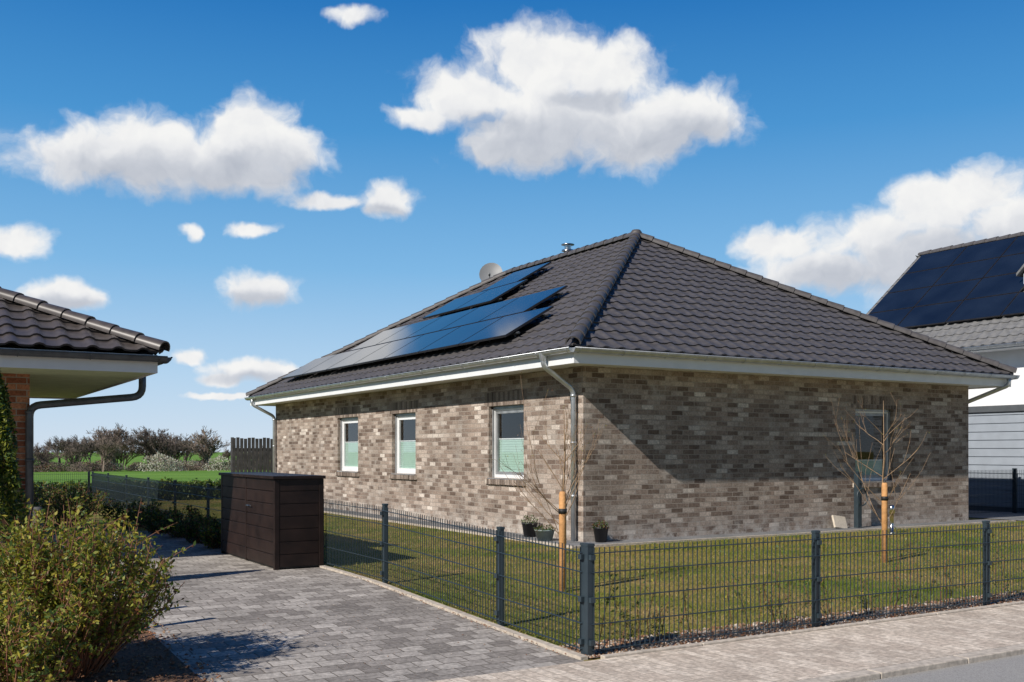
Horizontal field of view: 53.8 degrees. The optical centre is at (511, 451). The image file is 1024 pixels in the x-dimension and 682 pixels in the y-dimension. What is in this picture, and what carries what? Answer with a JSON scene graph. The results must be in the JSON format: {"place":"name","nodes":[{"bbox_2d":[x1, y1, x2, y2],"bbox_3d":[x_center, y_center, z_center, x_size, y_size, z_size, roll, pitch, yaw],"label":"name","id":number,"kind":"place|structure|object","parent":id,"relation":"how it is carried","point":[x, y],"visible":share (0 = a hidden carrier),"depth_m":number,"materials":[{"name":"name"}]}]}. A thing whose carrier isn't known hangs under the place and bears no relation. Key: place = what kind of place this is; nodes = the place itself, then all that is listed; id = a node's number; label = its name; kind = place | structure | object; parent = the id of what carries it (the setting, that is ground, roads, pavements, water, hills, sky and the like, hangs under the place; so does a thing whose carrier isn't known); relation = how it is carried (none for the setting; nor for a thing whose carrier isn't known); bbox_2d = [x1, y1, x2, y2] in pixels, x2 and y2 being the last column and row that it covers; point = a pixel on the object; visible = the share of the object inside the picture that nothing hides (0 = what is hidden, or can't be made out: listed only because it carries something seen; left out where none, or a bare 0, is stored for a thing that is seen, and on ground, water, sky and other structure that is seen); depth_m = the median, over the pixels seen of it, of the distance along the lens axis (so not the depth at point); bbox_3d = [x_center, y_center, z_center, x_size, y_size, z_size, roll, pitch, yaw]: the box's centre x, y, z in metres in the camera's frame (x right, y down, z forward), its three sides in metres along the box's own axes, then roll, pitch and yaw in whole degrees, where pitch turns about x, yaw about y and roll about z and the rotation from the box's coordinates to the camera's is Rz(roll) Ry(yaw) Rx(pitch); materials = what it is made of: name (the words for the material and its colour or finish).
{"place":"outdoors","nodes":[
{"label":"outdoors","id":0,"kind":"place"},
{"bbox_2d":[34,501,47,518],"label":"shrub","id":1,"kind":"object","parent":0,"point":[38,505],"visible":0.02,"depth_m":17.88,"materials":[{"name":"green plant"}]},
{"bbox_2d":[44,531,581,681],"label":"driveway","id":2,"kind":"structure","parent":0,"point":[223,594],"depth_m":8.64,"materials":[{"name":"grey stone"}]},
{"bbox_2d":[129,502,184,533],"bbox_3d":[-6.255,1.189,17.942,1.008,0.560,1.017,0,0,-31],"label":"shrub","id":3,"kind":"object","parent":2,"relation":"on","point":[150,514],"visible":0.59,"depth_m":17.78,"materials":[{"name":"green plant"}]},
{"bbox_2d":[152,505,211,537],"bbox_3d":[-5.539,1.178,17.013,0.945,0.576,0.933,0,0,32],"label":"shrub","id":4,"kind":"object","parent":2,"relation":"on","point":[176,518],"visible":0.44,"depth_m":16.87,"materials":[{"name":"green plant"}]},
{"bbox_2d":[168,511,220,543],"bbox_3d":[-4.949,1.216,15.958,0.796,0.528,0.741,0,0,21],"label":"shrub","id":5,"kind":"object","parent":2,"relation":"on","point":[189,530],"visible":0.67,"depth_m":15.85,"materials":[{"name":"green plant"}]},
{"bbox_2d":[197,524,220,548],"bbox_3d":[-4.333,1.280,15.113,0.730,0.404,0.800,0,0,-31],"label":"shrub","id":6,"kind":"object","parent":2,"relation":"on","point":[211,537],"visible":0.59,"depth_m":14.94,"materials":[{"name":"green plant"}]},
{"bbox_2d":[218,472,325,569],"bbox_3d":[-3.245,0.880,13.445,0.677,1.160,2.480,0,0,-31],"label":"bin storage box","id":7,"kind":"object","parent":2,"relation":"on","point":[274,521],"visible":0.98,"depth_m":12.53,"materials":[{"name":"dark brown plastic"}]},
{"bbox_2d":[0,0,1023,451],"label":"sky","id":8,"kind":"structure","parent":0,"point":[258,190],"materials":[{"name":"blue"}]},
{"bbox_2d":[34,452,1023,681],"bbox_3d":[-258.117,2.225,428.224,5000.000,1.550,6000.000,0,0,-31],"label":"ground","id":9,"kind":"structure","parent":0,"point":[182,476],"depth_m":12.72,"materials":[{"name":"green plant"}]},
{"bbox_2d":[0,368,30,566],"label":"thuja tree","id":10,"kind":"object","parent":9,"relation":"on","point":[11,496],"visible":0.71,"depth_m":10.04,"materials":[{"name":"green plant"}]},
{"bbox_2d":[36,471,89,496],"bbox_3d":[-17.203,1.058,25.110,12.525,0.985,0.076,0,0,-31],"label":"fence","id":11,"kind":"object","parent":9,"relation":"on","point":[72,474],"visible":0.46,"depth_m":28.06,"materials":[{"name":"grey metal"}]},
{"bbox_2d":[34,482,100,526],"bbox_3d":[-8.873,1.021,19.727,1.415,0.869,1.432,0,0,31],"label":"shrub","id":12,"kind":"object","parent":9,"relation":"on","point":[57,504],"visible":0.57,"depth_m":19.65,"materials":[{"name":"green plant"}]},
{"bbox_2d":[38,482,111,520],"bbox_3d":[-9.198,1.040,21.087,1.586,0.833,1.509,0,0,-31],"label":"shrub","id":13,"kind":"object","parent":9,"relation":"on","point":[101,497],"visible":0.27,"depth_m":21.04,"materials":[{"name":"green plant"}]},
{"bbox_2d":[0,286,172,551],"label":"brick garage","id":14,"kind":"structure","parent":9,"relation":"on","point":[67,357],"depth_m":13.05,"materials":[{"name":"tile"}]},
{"bbox_2d":[0,621,202,681],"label":"planting bed","id":15,"kind":"object","parent":9,"relation":"on","point":[127,654],"depth_m":7.23,"materials":[{"name":"brown soil"}]},
{"bbox_2d":[33,507,43,548],"bbox_3d":[-4.039,1.033,8.599,0.092,1.120,0.092,0,0,-31],"label":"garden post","id":16,"kind":"object","parent":15,"relation":"on","point":[38,508],"visible":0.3,"depth_m":8.57,"materials":[{"name":"grey wood"}]},
{"bbox_2d":[0,588,88,681],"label":"garden shrub","id":17,"kind":"object","parent":15,"relation":"on","point":[22,659],"visible":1,"depth_m":6.01,"materials":[{"name":"green plant"}]},
{"bbox_2d":[0,495,195,680],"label":"garden shrub","id":18,"kind":"object","parent":15,"relation":"on","point":[52,576],"visible":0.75,"depth_m":6.79,"materials":[{"name":"green plant"}]},
{"bbox_2d":[93,497,161,527],"bbox_3d":[-7.302,1.160,19.247,1.074,0.608,1.274,0,0,16],"label":"shrub","id":19,"kind":"object","parent":9,"relation":"on","point":[133,507],"visible":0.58,"depth_m":19.09,"materials":[{"name":"green plant"}]},
{"bbox_2d":[34,477,220,503],"bbox_3d":[-8.287,1.151,31.182,30.088,0.850,0.950,0,0,-31],"label":"hedge","id":20,"kind":"object","parent":9,"relation":"on","point":[153,491],"visible":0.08,"depth_m":29.44,"materials":[{"name":"green plant"}]},
{"bbox_2d":[34,423,266,471],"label":"distant tree line","id":21,"kind":"object","parent":9,"relation":"on","point":[107,446],"visible":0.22,"depth_m":160.63,"materials":[{"name":"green plant"}]},
{"bbox_2d":[231,437,272,471],"bbox_3d":[-7.059,0.540,30.849,3.040,1.920,0.130,0,0,-31],"label":"wooden screen","id":22,"kind":"object","parent":9,"relation":"on","point":[254,449],"visible":0.21,"depth_m":30.33,"materials":[{"name":"grey wood"}]},
{"bbox_2d":[91,471,584,654],"bbox_3d":[-5.623,1.133,18.128,0.076,1.135,24.011,0,0,-31],"label":"fence","id":23,"kind":"object","parent":9,"relation":"on","point":[104,482],"visible":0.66,"depth_m":10.11,"materials":[{"name":"grey metal"}]},
{"bbox_2d":[316,565,587,660],"bbox_3d":[-3.057,1.595,13.716,0.068,0.350,13.990,0,0,-31],"label":"edging stone","id":24,"kind":"object","parent":9,"relation":"on","point":[561,650],"visible":0.12,"depth_m":9.17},
{"bbox_2d":[404,412,523,465],"bbox_3d":[1.333,0.175,24.985,9.140,2.650,14.740,0,0,-31],"label":"interior","id":25,"kind":"object","parent":9,"relation":"on","point":[511,423],"depth_m":20.28,"materials":[{"name":"paint"}]},
{"bbox_2d":[4,574,1023,681],"bbox_3d":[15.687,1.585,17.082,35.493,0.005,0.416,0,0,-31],"label":"gravel bed","id":26,"kind":"object","parent":9,"relation":"on","point":[734,635],"visible":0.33,"depth_m":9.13,"materials":[{"name":"grey stone"}]},
{"bbox_2d":[567,523,1023,648],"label":"young hedge","id":27,"kind":"object","parent":26,"relation":"on","point":[680,575],"visible":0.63,"depth_m":9.22,"materials":[{"name":"green plant"}]},
{"bbox_2d":[492,372,605,533],"bbox_3d":[0.308,0.324,10.973,1.069,2.362,1.556,0,0,29],"label":"sapling tree","id":28,"kind":"object","parent":9,"relation":"on","point":[563,486],"visible":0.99,"depth_m":11.05,"materials":[{"name":"brown plant"}]},
{"bbox_2d":[558,491,566,591],"bbox_3d":[0.539,1.020,10.864,0.091,1.180,0.148,0,0,-11],"label":"wooden stake","id":29,"kind":"object","parent":9,"relation":"on","point":[562,511],"visible":0.82,"depth_m":10.80,"materials":[{"name":"brown wood"}]},
{"bbox_2d":[276,366,967,541],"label":"brick walls","id":30,"kind":"structure","parent":9,"relation":"on","point":[681,453],"depth_m":18.32,"materials":[{"name":"beige brick"}]},
{"bbox_2d":[251,278,537,396],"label":"roof tiles","id":31,"kind":"object","parent":30,"relation":"on","point":[401,372],"visible":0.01,"depth_m":29.60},
{"bbox_2d":[479,263,501,280],"bbox_3d":[-0.549,-4.630,27.956,0.561,1.260,0.593,0,0,-31],"label":"satellite dish","id":32,"kind":"object","parent":31,"relation":"attached to","point":[488,270],"visible":0.68,"depth_m":28.10,"materials":[{"name":"metal"}]},
{"bbox_2d":[249,237,628,396],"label":"roof tiles","id":33,"kind":"object","parent":30,"relation":"on","point":[581,275],"visible":0.51,"depth_m":20.60,"materials":[{"name":"grey tile"}]},
{"bbox_2d":[281,262,567,378],"bbox_3d":[-1.435,-3.250,23.903,4.268,2.554,12.345,0,0,-31],"label":"solar panel array","id":34,"kind":"object","parent":33,"relation":"on","point":[502,319],"visible":0.99,"depth_m":22.43,"materials":[{"name":"glass"}]},
{"bbox_2d":[342,407,887,480],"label":"window frames","id":35,"kind":"structure","parent":30,"relation":"in","point":[518,477],"depth_m":19.72,"materials":[{"name":"white plastic"}]},
{"bbox_2d":[337,404,894,481],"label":"window sashes","id":36,"kind":"object","parent":30,"relation":"attached to","point":[497,437],"depth_m":19.76,"materials":[{"name":"white plastic"}]},
{"bbox_2d":[345,438,882,474],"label":"window blinds","id":37,"kind":"object","parent":36,"relation":"attached to","point":[509,447],"depth_m":19.58,"materials":[{"name":"fabric"}]},
{"bbox_2d":[335,389,897,487],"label":"lintels and sills","id":38,"kind":"object","parent":30,"relation":"in","point":[518,397],"visible":0.75,"depth_m":19.42,"materials":[{"name":"brick"}]},
{"bbox_2d":[250,352,1010,405],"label":"fascia and soffit","id":39,"kind":"structure","parent":30,"relation":"attached to","point":[567,360],"depth_m":17.94,"materials":[{"name":"white paint"}]},
{"bbox_2d":[245,347,1019,541],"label":"gutters and downpipes","id":40,"kind":"object","parent":30,"relation":"attached to","point":[542,355],"visible":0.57,"depth_m":17.23,"materials":[{"name":"metal"}]},
{"bbox_2d":[574,239,1013,374],"bbox_3d":[4.204,-3.194,20.236,10.954,3.259,5.497,0,0,-31],"label":"roof tiles front","id":41,"kind":"object","parent":30,"relation":"on","point":[659,298],"visible":0.95,"depth_m":19.15,"materials":[{"name":"grey tile"}]},
{"bbox_2d":[246,229,1016,395],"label":"ridge caps","id":42,"kind":"object","parent":41,"relation":"on","point":[581,328],"visible":0.73,"depth_m":21.60,"materials":[{"name":"tile"}]},
{"bbox_2d":[508,237,1013,374],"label":"roof tiles","id":43,"kind":"object","parent":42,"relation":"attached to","point":[573,345],"visible":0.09,"depth_m":22.48,"materials":[{"name":"grey tile"}]},
{"bbox_2d":[561,243,573,251],"bbox_3d":[1.423,-4.800,25.728,0.340,1.000,0.340,0,0,-31],"label":"flue","id":44,"kind":"object","parent":43,"relation":"on","point":[567,246],"visible":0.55,"depth_m":25.65,"materials":[{"name":"silver metal"}]},
{"bbox_2d":[584,520,1023,655],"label":"fence","id":45,"kind":"object","parent":9,"relation":"on","point":[815,600],"visible":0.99,"depth_m":9.04,"materials":[{"name":"grey metal"}]},
{"bbox_2d":[600,601,1023,681],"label":"kerb","id":46,"kind":"structure","parent":9,"relation":"on","point":[923,665],"depth_m":7.87,"materials":[{"name":"concrete"}]},
{"bbox_2d":[825,392,934,523],"bbox_3d":[5.050,0.334,13.961,1.319,2.330,1.643,0,0,29],"label":"sapling tree","id":47,"kind":"object","parent":9,"relation":"on","point":[882,476],"visible":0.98,"depth_m":13.96,"materials":[{"name":"brown plant"}]},
{"bbox_2d":[881,483,887,562],"bbox_3d":[5.050,1.016,13.724,0.091,1.180,0.148,0,0,-11],"label":"wooden stake","id":48,"kind":"object","parent":9,"relation":"on","point":[884,497],"visible":0.89,"depth_m":13.66,"materials":[{"name":"brown wood"}]},
{"bbox_2d":[888,505,894,532],"bbox_3d":[6.729,1.205,17.892,0.110,0.510,0.110,0,0,-31],"label":"path light","id":49,"kind":"object","parent":9,"relation":"on","point":[890,508],"visible":0.82,"depth_m":17.86,"materials":[{"name":"silver metal"}]},
{"bbox_2d":[961,342,1023,406],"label":"rendered walls","id":50,"kind":"structure","parent":9,"relation":"on","point":[1013,394],"depth_m":27.01,"materials":[{"name":"white paint"}]},
{"bbox_2d":[866,232,1023,352],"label":"verge and gutter","id":51,"kind":"object","parent":50,"relation":"attached to","point":[998,347],"visible":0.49,"depth_m":27.56,"materials":[{"name":"metal"}]},
{"bbox_2d":[867,235,1023,347],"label":"roof tiles","id":52,"kind":"object","parent":51,"relation":"on","point":[993,330],"visible":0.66,"depth_m":27.70,"materials":[{"name":"grey tile"}]},
{"bbox_2d":[868,236,1023,327],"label":"solar panels","id":53,"kind":"object","parent":52,"relation":"on","point":[978,281],"visible":0.93,"depth_m":30.38,"materials":[{"name":"blue glass"}]},
{"bbox_2d":[1016,264,1023,289],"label":"dormer","id":54,"kind":"object","parent":52,"relation":"on","point":[1020,273],"visible":1,"depth_m":28.15,"materials":[{"name":"grey tile"}]},
{"bbox_2d":[968,404,1023,512],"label":"clad garage","id":55,"kind":"structure","parent":9,"relation":"on","point":[995,438],"depth_m":24.27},
{"bbox_2d":[968,510,1023,520],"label":"neighbour yard","id":56,"kind":"structure","parent":9,"relation":"on","point":[1005,515],"depth_m":22.64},
{"bbox_2d":[968,468,1013,513],"bbox_3d":[10.662,0.973,22.991,2.668,1.155,0.076,0,0,-31],"label":"fence","id":57,"kind":"object","parent":56,"relation":"on","point":[989,494],"visible":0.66,"depth_m":23.22,"materials":[{"name":"grey metal"}]},
{"bbox_2d":[1013,468,1023,512],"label":"fence","id":58,"kind":"object","parent":9,"relation":"on","point":[1015,490],"visible":0.97,"depth_m":23.51,"materials":[{"name":"grey metal"}]},
{"bbox_2d":[324,507,1015,548],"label":"slab path","id":59,"kind":"structure","parent":0,"point":[609,543],"depth_m":17.73,"materials":[{"name":"grey concrete"}]},
{"bbox_2d":[521,515,537,536],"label":"potted plant","id":60,"kind":"object","parent":59,"relation":"on","point":[528,527],"visible":0.98,"depth_m":16.76,"materials":[{"name":"black plant"}]},
{"bbox_2d":[534,524,556,540],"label":"potted plant","id":61,"kind":"object","parent":59,"relation":"on","point":[546,534],"visible":0.96,"depth_m":16.03,"materials":[{"name":"green plant"}]},
{"bbox_2d":[591,520,608,542],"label":"potted plant","id":62,"kind":"object","parent":59,"relation":"on","point":[600,533],"visible":1,"depth_m":15.78,"materials":[{"name":"black plant"}]},
{"bbox_2d":[832,515,847,527],"bbox_3d":[6.075,1.314,18.718,0.340,0.240,0.040,9,-27,-31],"label":"slab","id":63,"kind":"object","parent":59,"relation":"on","point":[839,521],"depth_m":18.68,"materials":[{"name":"beige stone"}]},
{"bbox_2d":[853,472,867,527],"bbox_3d":[6.478,0.902,18.795,0.283,1.044,0.214,0,0,-31],"label":"garden tap post","id":64,"kind":"object","parent":59,"relation":"on","point":[858,505],"visible":0.94,"depth_m":18.80,"materials":[{"name":"silver metal"}]},
{"bbox_2d":[430,604,1023,681],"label":"sidewalk","id":65,"kind":"structure","parent":0,"point":[799,656],"depth_m":7.89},
{"bbox_2d":[866,654,1023,681],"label":"road","id":66,"kind":"structure","parent":0,"point":[1008,669],"depth_m":7.41,"materials":[{"name":"grey asphalt"}]}
]}

